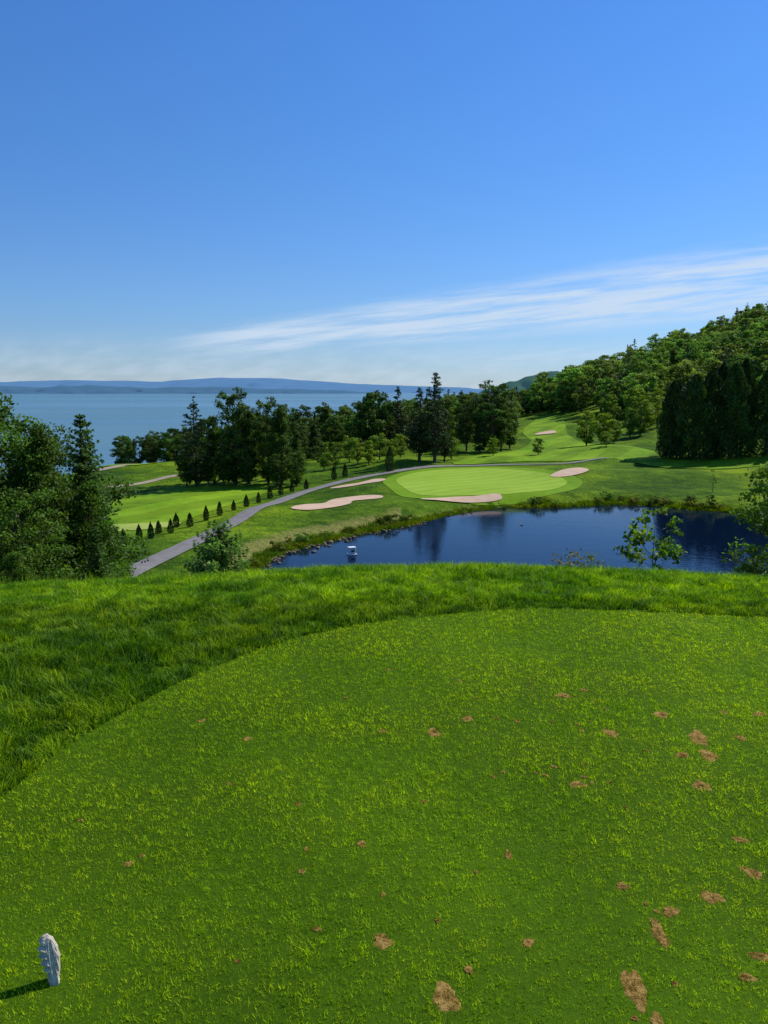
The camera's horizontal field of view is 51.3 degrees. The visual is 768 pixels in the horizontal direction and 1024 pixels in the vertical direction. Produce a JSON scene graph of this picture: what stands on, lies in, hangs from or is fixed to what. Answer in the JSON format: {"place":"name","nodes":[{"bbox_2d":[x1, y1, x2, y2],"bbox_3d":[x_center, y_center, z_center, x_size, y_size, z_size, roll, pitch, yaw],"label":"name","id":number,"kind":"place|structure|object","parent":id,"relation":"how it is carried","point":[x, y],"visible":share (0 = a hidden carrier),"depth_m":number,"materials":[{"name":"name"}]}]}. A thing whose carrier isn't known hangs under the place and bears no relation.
{"place":"outdoors","nodes":[
{"label":"outdoors","id":0,"kind":"place"},
{"bbox_2d":[108,474,176,486],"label":"gravel path","id":1,"kind":"structure","parent":0,"point":[153,480],"depth_m":125.21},
{"bbox_2d":[0,385,370,393],"bbox_3d":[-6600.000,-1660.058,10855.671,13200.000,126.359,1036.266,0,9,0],"label":"distant hills","id":2,"kind":"structure","parent":0,"point":[90,389],"depth_m":10562.30,"materials":[{"name":"blue"}]},
{"bbox_2d":[0,393,468,475],"bbox_3d":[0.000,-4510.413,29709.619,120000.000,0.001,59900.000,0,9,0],"label":"sea","id":3,"kind":"structure","parent":0,"point":[110,417],"depth_m":2416.73,"materials":[{"name":"liquid"}]},
{"bbox_2d":[0,378,484,392],"bbox_3d":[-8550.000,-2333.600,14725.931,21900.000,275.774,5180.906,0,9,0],"label":"distant hills","id":4,"kind":"structure","parent":0,"point":[267,383],"depth_m":13478.89,"materials":[{"name":"blue"}]},
{"bbox_2d":[129,458,602,577],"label":"cart path","id":5,"kind":"structure","parent":0,"point":[158,558],"depth_m":83.25,"materials":[{"name":"grey asphalt"}]},
{"bbox_2d":[0,608,767,1023],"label":"tee ground","id":6,"kind":"structure","parent":0,"point":[730,1011],"depth_m":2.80,"materials":[{"name":"green plant"}]},
{"bbox_2d":[38,933,59,986],"bbox_3d":[-0.912,1.229,2.189,0.054,0.149,0.042,-11,-2,-24],"label":"tee marker stone","id":7,"kind":"object","parent":6,"relation":"on","point":[49,954],"visible":0.97,"depth_m":2.18,"materials":[{"name":"white stone"}]},
{"bbox_2d":[76,659,767,1023],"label":"divots","id":8,"kind":"object","parent":6,"relation":"on","point":[632,983],"visible":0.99,"depth_m":2.41,"materials":[{"name":"soil"}]},
{"bbox_2d":[0,559,767,797],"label":"rough grass","id":9,"kind":"structure","parent":0,"point":[682,589],"depth_m":5.87,"materials":[{"name":"green plant"}]},
{"bbox_2d":[0,379,767,796],"bbox_3d":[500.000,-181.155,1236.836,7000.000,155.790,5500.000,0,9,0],"label":"ground","id":10,"kind":"structure","parent":0,"point":[284,521],"depth_m":101.67,"materials":[{"name":"green plant"}]},
{"bbox_2d":[0,551,38,584],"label":"broadleaf tree","id":11,"kind":"object","parent":10,"relation":"on","point":[14,562],"visible":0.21,"depth_m":22.89,"materials":[{"name":"green plant"}]},
{"bbox_2d":[0,487,83,581],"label":"broadleaf tree","id":12,"kind":"object","parent":10,"relation":"on","point":[35,561],"visible":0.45,"depth_m":25.56,"materials":[{"name":"green plant"}]},
{"bbox_2d":[0,392,94,578],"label":"broadleaf tree","id":13,"kind":"object","parent":10,"relation":"on","point":[10,428],"visible":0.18,"depth_m":29.21,"materials":[{"name":"green plant"}]},
{"bbox_2d":[0,419,99,580],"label":"broadleaf tree","id":14,"kind":"object","parent":10,"relation":"on","point":[39,438],"visible":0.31,"depth_m":29.22,"materials":[{"name":"green plant"}]},
{"bbox_2d":[2,424,152,565],"bbox_3d":[-15.028,2.417,36.984,8.227,12.798,7.786,-5,10,-29],"label":"broadleaf tree","id":15,"kind":"object","parent":10,"relation":"on","point":[114,492],"visible":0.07,"depth_m":37.13,"materials":[{"name":"green plant"}]},
{"bbox_2d":[63,414,125,575],"bbox_3d":[-12.034,1.884,32.572,4.125,11.713,4.798,-1,9,-7],"label":"spruce tree","id":16,"kind":"object","parent":10,"relation":"on","point":[82,467],"visible":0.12,"depth_m":31.45,"materials":[{"name":"green plant"}]},
{"bbox_2d":[75,523,117,579],"bbox_3d":[-9.740,3.162,27.750,2.910,5.631,2.632,5,10,30],"label":"spruce tree","id":17,"kind":"object","parent":10,"relation":"on","point":[97,557],"visible":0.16,"depth_m":27.48,"materials":[{"name":"green plant"}]},
{"bbox_2d":[57,478,137,580],"bbox_3d":[-11.238,2.827,30.774,4.164,8.256,4.182,0,9,0],"label":"broadleaf tree","id":18,"kind":"object","parent":10,"relation":"on","point":[79,523],"visible":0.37,"depth_m":30.18,"materials":[{"name":"green plant"}]},
{"bbox_2d":[68,421,132,576],"bbox_3d":[-11.966,2.173,33.880,4.842,11.972,4.380,-3,9,-21],"label":"spruce tree","id":19,"kind":"object","parent":10,"relation":"on","point":[97,469],"visible":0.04,"depth_m":33.23,"materials":[{"name":"green plant"}]},
{"bbox_2d":[109,426,205,463],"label":"background forest","id":20,"kind":"object","parent":10,"relation":"on","point":[153,445],"visible":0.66,"depth_m":178.00,"materials":[{"name":"green plant"}]},
{"bbox_2d":[173,450,198,486],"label":"broadleaf tree","id":21,"kind":"object","parent":10,"relation":"on","point":[185,460],"visible":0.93,"depth_m":115.77,"materials":[{"name":"green plant"}]},
{"bbox_2d":[106,482,268,541],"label":"fairway","id":22,"kind":"structure","parent":10,"relation":"on","point":[182,502],"depth_m":99.98,"materials":[{"name":"green plant"}]},
{"bbox_2d":[108,522,180,530],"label":"fairway tee","id":23,"kind":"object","parent":22,"relation":"on","point":[131,526],"visible":0.39,"depth_m":83.50,"materials":[{"name":"green plant"}]},
{"bbox_2d":[174,431,203,483],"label":"broadleaf tree","id":24,"kind":"object","parent":10,"relation":"on","point":[184,436],"visible":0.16,"depth_m":120.28,"materials":[{"name":"green plant"}]},
{"bbox_2d":[178,555,209,576],"bbox_3d":[-6.051,3.560,26.779,2.791,4.306,2.790,-5,10,-30],"label":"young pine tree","id":25,"kind":"object","parent":10,"relation":"on","point":[197,560],"visible":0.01,"depth_m":26.54,"materials":[{"name":"green plant"}]},
{"bbox_2d":[178,396,214,486],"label":"spruce tree","id":26,"kind":"object","parent":10,"relation":"on","point":[198,478],"visible":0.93,"depth_m":116.10,"materials":[{"name":"green plant"}]},
{"bbox_2d":[198,453,215,485],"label":"broadleaf tree","id":27,"kind":"object","parent":10,"relation":"on","point":[210,474],"visible":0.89,"depth_m":116.99,"materials":[{"name":"green plant"}]},
{"bbox_2d":[198,415,222,483],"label":"broadleaf tree","id":28,"kind":"object","parent":10,"relation":"on","point":[215,443],"visible":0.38,"depth_m":119.29,"materials":[{"name":"green plant"}]},
{"bbox_2d":[183,519,251,573],"bbox_3d":[-5.046,2.700,24.599,3.377,4.962,3.376,5,10,27],"label":"bush","id":29,"kind":"object","parent":10,"relation":"on","point":[221,544],"visible":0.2,"depth_m":24.25,"materials":[{"name":"green plant"}]},
{"bbox_2d":[212,446,233,485],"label":"broadleaf tree","id":30,"kind":"object","parent":10,"relation":"on","point":[221,461],"visible":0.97,"depth_m":116.27,"materials":[{"name":"green plant"}]},
{"bbox_2d":[208,386,261,484],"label":"broadleaf tree","id":31,"kind":"object","parent":10,"relation":"on","point":[236,417],"visible":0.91,"depth_m":116.50,"materials":[{"name":"green plant"}]},
{"bbox_2d":[238,453,254,486],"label":"broadleaf tree","id":32,"kind":"object","parent":10,"relation":"on","point":[246,467],"visible":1,"depth_m":116.00,"materials":[{"name":"green plant"}]},
{"bbox_2d":[236,404,260,483],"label":"broadleaf tree","id":33,"kind":"object","parent":10,"relation":"on","point":[248,428],"visible":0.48,"depth_m":118.22,"materials":[{"name":"green plant"}]},
{"bbox_2d":[254,415,272,477],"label":"broadleaf tree","id":34,"kind":"object","parent":10,"relation":"on","point":[261,452],"visible":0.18,"depth_m":123.08,"materials":[{"name":"green plant"}]},
{"bbox_2d":[251,396,283,482],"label":"broadleaf tree","id":35,"kind":"object","parent":10,"relation":"on","point":[270,438],"visible":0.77,"depth_m":117.65,"materials":[{"name":"green plant"}]},
{"bbox_2d":[191,413,347,460],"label":"background forest","id":36,"kind":"object","parent":10,"relation":"on","point":[312,436],"visible":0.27,"depth_m":160.93,"materials":[{"name":"green plant"}]},
{"bbox_2d":[265,453,285,487],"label":"broadleaf tree","id":37,"kind":"object","parent":10,"relation":"on","point":[275,463],"visible":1,"depth_m":114.98,"materials":[{"name":"green plant"}]},
{"bbox_2d":[270,540,286,550],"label":"shore shrub","id":38,"kind":"object","parent":10,"relation":"on","point":[276,545],"visible":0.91,"depth_m":69.14,"materials":[{"name":"green plant"}]},
{"bbox_2d":[262,403,297,483],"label":"spruce tree","id":39,"kind":"object","parent":10,"relation":"on","point":[281,444],"visible":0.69,"depth_m":117.25,"materials":[{"name":"green plant"}]},
{"bbox_2d":[286,429,306,472],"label":"spruce tree","id":40,"kind":"object","parent":10,"relation":"on","point":[296,442],"visible":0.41,"depth_m":124.58,"materials":[{"name":"green plant"}]},
{"bbox_2d":[286,450,308,485],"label":"broadleaf tree","id":41,"kind":"object","parent":10,"relation":"on","point":[299,467],"visible":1,"depth_m":115.83,"materials":[{"name":"green plant"}]},
{"bbox_2d":[293,533,311,542],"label":"shore shrub","id":42,"kind":"object","parent":10,"relation":"on","point":[298,536],"visible":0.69,"depth_m":72.36,"materials":[{"name":"green plant"}]},
{"bbox_2d":[313,442,332,470],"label":"young tree","id":43,"kind":"object","parent":10,"relation":"on","point":[324,461],"visible":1,"depth_m":132.54,"materials":[{"name":"green plant"}]},
{"bbox_2d":[326,441,344,468],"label":"young tree","id":44,"kind":"object","parent":10,"relation":"on","point":[335,446],"visible":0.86,"depth_m":135.65,"materials":[{"name":"green plant"}]},
{"bbox_2d":[291,495,382,509],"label":"sand bunker","id":45,"kind":"object","parent":10,"relation":"on","point":[338,502],"visible":1,"depth_m":93.79},
{"bbox_2d":[338,435,361,461],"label":"young tree","id":46,"kind":"object","parent":10,"relation":"on","point":[345,447],"visible":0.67,"depth_m":146.84,"materials":[{"name":"green plant"}]},
{"bbox_2d":[348,438,366,463],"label":"young tree","id":47,"kind":"object","parent":10,"relation":"on","point":[358,455],"visible":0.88,"depth_m":139.77,"materials":[{"name":"green plant"}]},
{"bbox_2d":[331,478,384,487],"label":"sand bunker","id":48,"kind":"object","parent":10,"relation":"on","point":[369,481],"visible":1,"depth_m":112.78},
{"bbox_2d":[350,407,378,451],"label":"broadleaf tree","id":49,"kind":"object","parent":10,"relation":"on","point":[358,428],"visible":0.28,"depth_m":168.58,"materials":[{"name":"green plant"}]},
{"bbox_2d":[360,440,376,464],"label":"young tree","id":50,"kind":"object","parent":10,"relation":"on","point":[367,457],"visible":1,"depth_m":136.57,"materials":[{"name":"green plant"}]},
{"bbox_2d":[354,390,394,455],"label":"broadleaf tree","id":51,"kind":"object","parent":10,"relation":"on","point":[369,400],"visible":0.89,"depth_m":165.38,"materials":[{"name":"green plant"}]},
{"bbox_2d":[366,433,389,459],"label":"young tree","id":52,"kind":"object","parent":10,"relation":"on","point":[375,439],"visible":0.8,"depth_m":142.23,"materials":[{"name":"green plant"}]},
{"bbox_2d":[375,514,392,523],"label":"shore shrub","id":53,"kind":"object","parent":10,"relation":"on","point":[381,518],"visible":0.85,"depth_m":82.16,"materials":[{"name":"green plant"}]},
{"bbox_2d":[378,411,397,450],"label":"broadleaf tree","id":54,"kind":"object","parent":10,"relation":"on","point":[386,434],"visible":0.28,"depth_m":170.32,"materials":[{"name":"green plant"}]},
{"bbox_2d":[384,445,394,470],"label":"columnar cedar","id":55,"kind":"object","parent":10,"relation":"on","point":[389,459],"visible":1,"depth_m":126.88,"materials":[{"name":"green plant"}]},
{"bbox_2d":[385,386,409,452],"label":"spruce tree","id":56,"kind":"object","parent":10,"relation":"on","point":[399,429],"visible":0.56,"depth_m":168.33,"materials":[{"name":"green plant"}]},
{"bbox_2d":[393,434,408,457],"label":"young tree","id":57,"kind":"object","parent":10,"relation":"on","point":[400,439],"visible":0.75,"depth_m":146.66,"materials":[{"name":"green plant"}]},
{"bbox_2d":[251,378,552,453],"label":"background forest","id":58,"kind":"object","parent":10,"relation":"on","point":[453,403],"visible":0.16,"depth_m":193.47,"materials":[{"name":"green plant"}]},
{"bbox_2d":[403,387,433,460],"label":"pine tree","id":59,"kind":"object","parent":10,"relation":"on","point":[414,436],"visible":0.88,"depth_m":136.85,"materials":[{"name":"green plant"}]},
{"bbox_2d":[416,372,451,462],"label":"pine tree","id":60,"kind":"object","parent":10,"relation":"on","point":[441,440],"visible":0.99,"depth_m":135.55,"materials":[{"name":"green plant"}]},
{"bbox_2d":[437,407,454,461],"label":"pine tree","id":61,"kind":"object","parent":10,"relation":"on","point":[445,452],"visible":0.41,"depth_m":139.38,"materials":[{"name":"green plant"}]},
{"bbox_2d":[437,411,456,437],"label":"broadleaf tree","id":62,"kind":"object","parent":10,"relation":"on","point":[451,425],"visible":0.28,"depth_m":170.02,"materials":[{"name":"green plant"}]},
{"bbox_2d":[448,437,458,459],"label":"young tree","id":63,"kind":"object","parent":10,"relation":"on","point":[451,454],"visible":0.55,"depth_m":145.07,"materials":[{"name":"green plant"}]},
{"bbox_2d":[421,493,501,502],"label":"sand bunker","id":64,"kind":"object","parent":10,"relation":"on","point":[485,498],"visible":1,"depth_m":96.22},
{"bbox_2d":[454,399,478,450],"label":"broadleaf tree","id":65,"kind":"object","parent":10,"relation":"on","point":[465,422],"visible":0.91,"depth_m":163.71,"materials":[{"name":"green plant"}]},
{"bbox_2d":[471,406,488,452],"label":"spruce tree","id":66,"kind":"object","parent":10,"relation":"on","point":[477,440],"visible":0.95,"depth_m":161.18,"materials":[{"name":"green plant"}]},
{"bbox_2d":[383,467,582,504],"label":"green collar","id":67,"kind":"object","parent":10,"relation":"on","point":[393,485],"visible":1,"depth_m":102.95,"materials":[{"name":"green plant"}]},
{"bbox_2d":[396,468,566,495],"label":"putting green","id":68,"kind":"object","parent":67,"relation":"on","point":[463,481],"visible":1,"depth_m":110.96,"materials":[{"name":"green plant"}]},
{"bbox_2d":[243,502,724,570],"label":"shore rocks","id":69,"kind":"object","parent":10,"relation":"on","point":[318,547],"visible":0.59,"depth_m":72.44,"materials":[{"name":"grey stone"}]},
{"bbox_2d":[465,380,516,451],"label":"broadleaf tree","id":70,"kind":"object","parent":10,"relation":"on","point":[489,403],"visible":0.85,"depth_m":161.46,"materials":[{"name":"green plant"}]},
{"bbox_2d":[241,495,750,571],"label":"shore grass","id":71,"kind":"structure","parent":10,"relation":"on","point":[264,556],"depth_m":86.12,"materials":[{"name":"green plant"}]},
{"bbox_2d":[488,393,516,451],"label":"broadleaf tree","id":72,"kind":"object","parent":10,"relation":"on","point":[505,426],"visible":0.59,"depth_m":164.14,"materials":[{"name":"green plant"}]},
{"bbox_2d":[505,413,518,448],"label":"broadleaf tree","id":73,"kind":"object","parent":10,"relation":"on","point":[511,441],"visible":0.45,"depth_m":170.72,"materials":[{"name":"green plant"}]},
{"bbox_2d":[550,468,588,476],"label":"sand bunker","id":74,"kind":"object","parent":10,"relation":"on","point":[567,472],"visible":1,"depth_m":116.64},
{"bbox_2d":[551,548,587,567],"bbox_3d":[2.992,1.146,12.940,1.009,1.179,1.115,-7,11,-37],"label":"shrub","id":75,"kind":"object","parent":10,"relation":"on","point":[573,555],"visible":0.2,"depth_m":12.87,"materials":[{"name":"green plant"}]},
{"bbox_2d":[575,410,599,445],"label":"broadleaf tree","id":76,"kind":"object","parent":10,"relation":"on","point":[586,439],"visible":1,"depth_m":169.76,"materials":[{"name":"green plant"}]},
{"bbox_2d":[577,551,608,567],"bbox_3d":[3.355,1.215,13.154,1.010,1.181,1.116,1,9,7],"label":"shrub","id":77,"kind":"object","parent":10,"relation":"on","point":[590,557],"visible":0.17,"depth_m":13.04,"materials":[{"name":"green plant"}]},
{"bbox_2d":[594,412,616,443],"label":"broadleaf tree","id":78,"kind":"object","parent":10,"relation":"on","point":[608,423],"visible":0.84,"depth_m":171.61,"materials":[{"name":"green plant"}]},
{"bbox_2d":[599,393,620,419],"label":"broadleaf tree","id":79,"kind":"object","parent":10,"relation":"on","point":[608,403],"visible":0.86,"depth_m":219.28,"materials":[{"name":"green plant"}]},
{"bbox_2d":[453,416,767,468],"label":"fairway","id":80,"kind":"structure","parent":10,"relation":"on","point":[560,444],"depth_m":149.52,"materials":[{"name":"green plant"}]},
{"bbox_2d":[486,438,498,453],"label":"young tree","id":81,"kind":"object","parent":80,"relation":"on","point":[493,441],"visible":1,"depth_m":147.72,"materials":[{"name":"green plant"}]},
{"bbox_2d":[532,438,543,454],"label":"young tree","id":82,"kind":"object","parent":80,"relation":"on","point":[538,445],"visible":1,"depth_m":156.74,"materials":[{"name":"green plant"}]},
{"bbox_2d":[598,431,614,444],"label":"young tree","id":83,"kind":"object","parent":80,"relation":"on","point":[606,436],"visible":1,"depth_m":156.40,"materials":[{"name":"green plant"}]},
{"bbox_2d":[607,421,622,442],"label":"broadleaf tree","id":84,"kind":"object","parent":10,"relation":"on","point":[617,433],"visible":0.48,"depth_m":176.72,"materials":[{"name":"green plant"}]},
{"bbox_2d":[622,408,638,437],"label":"broadleaf tree","id":85,"kind":"object","parent":10,"relation":"on","point":[629,424],"visible":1,"depth_m":184.40,"materials":[{"name":"green plant"}]},
{"bbox_2d":[622,387,645,417],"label":"broadleaf tree","id":86,"kind":"object","parent":10,"relation":"on","point":[633,391],"visible":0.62,"depth_m":209.11,"materials":[{"name":"green plant"}]},
{"bbox_2d":[629,396,655,435],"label":"broadleaf tree","id":87,"kind":"object","parent":10,"relation":"on","point":[647,417],"visible":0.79,"depth_m":186.14,"materials":[{"name":"green plant"}]},
{"bbox_2d":[525,303,767,420],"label":"hillside forest","id":88,"kind":"object","parent":10,"relation":"on","point":[680,355],"visible":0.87,"depth_m":289.18,"materials":[{"name":"green plant"}]},
{"bbox_2d":[637,402,656,427],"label":"broadleaf tree","id":89,"kind":"object","parent":10,"relation":"on","point":[654,417],"visible":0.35,"depth_m":193.76,"materials":[{"name":"green plant"}]},
{"bbox_2d":[613,506,687,570],"bbox_3d":[5.425,1.319,16.470,1.437,2.970,1.400,2,9,15],"label":"broadleaf sapling","id":90,"kind":"object","parent":10,"relation":"on","point":[664,550],"visible":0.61,"depth_m":16.29,"materials":[{"name":"green plant"}]},
{"bbox_2d":[646,387,665,418],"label":"broadleaf tree","id":91,"kind":"object","parent":10,"relation":"on","point":[654,393],"visible":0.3,"depth_m":204.84,"materials":[{"name":"green plant"}]},
{"bbox_2d":[651,395,663,427],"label":"broadleaf tree","id":92,"kind":"object","parent":10,"relation":"on","point":[658,403],"visible":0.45,"depth_m":197.86,"materials":[{"name":"green plant"}]},
{"bbox_2d":[655,379,687,458],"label":"cedar tree","id":93,"kind":"object","parent":10,"relation":"on","point":[672,395],"visible":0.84,"depth_m":139.26,"materials":[{"name":"green plant"}]},
{"bbox_2d":[655,379,691,455],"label":"cedar tree","id":94,"kind":"object","parent":10,"relation":"on","point":[680,385],"visible":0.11,"depth_m":143.54,"materials":[{"name":"green plant"}]},
{"bbox_2d":[668,373,718,459],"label":"cedar tree","id":95,"kind":"object","parent":10,"relation":"on","point":[694,386],"visible":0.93,"depth_m":136.51,"materials":[{"name":"green plant"}]},
{"bbox_2d":[685,369,733,458],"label":"cedar tree","id":96,"kind":"object","parent":10,"relation":"on","point":[713,381],"visible":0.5,"depth_m":137.31,"materials":[{"name":"green plant"}]},
{"bbox_2d":[701,361,734,452],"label":"cedar tree","id":97,"kind":"object","parent":10,"relation":"on","point":[722,371],"visible":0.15,"depth_m":143.33,"materials":[{"name":"green plant"}]},
{"bbox_2d":[711,361,754,458],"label":"cedar tree","id":98,"kind":"object","parent":10,"relation":"on","point":[737,376],"visible":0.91,"depth_m":135.53,"materials":[{"name":"green plant"}]},
{"bbox_2d":[726,356,759,456],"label":"cedar tree","id":99,"kind":"object","parent":10,"relation":"on","point":[751,380],"visible":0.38,"depth_m":137.46,"materials":[{"name":"green plant"}]},
{"bbox_2d":[720,462,767,575],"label":"broadleaf tree","id":100,"kind":"object","parent":10,"relation":"on","point":[754,514],"visible":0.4,"depth_m":15.91,"materials":[{"name":"green plant"}]},
{"bbox_2d":[732,544,767,577],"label":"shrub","id":101,"kind":"object","parent":10,"relation":"on","point":[761,558],"visible":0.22,"depth_m":15.56,"materials":[{"name":"green plant"}]},
{"bbox_2d":[744,367,767,455],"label":"cedar tree","id":102,"kind":"object","parent":10,"relation":"on","point":[762,390],"visible":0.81,"depth_m":135.89,"materials":[{"name":"green plant"}]},
{"bbox_2d":[0,0,767,388],"label":"sky","id":103,"kind":"structure","parent":0,"point":[469,193],"materials":[{"name":"blue"}]},
{"bbox_2d":[261,505,767,574],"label":"pond","id":104,"kind":"structure","parent":0,"point":[541,536],"depth_m":74.73,"materials":[{"name":"blue liquid"}]},
{"bbox_2d":[477,371,560,394],"bbox_3d":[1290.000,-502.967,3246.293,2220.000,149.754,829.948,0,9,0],"label":"mountain","id":105,"kind":"structure","parent":0,"point":[524,383],"depth_m":3135.14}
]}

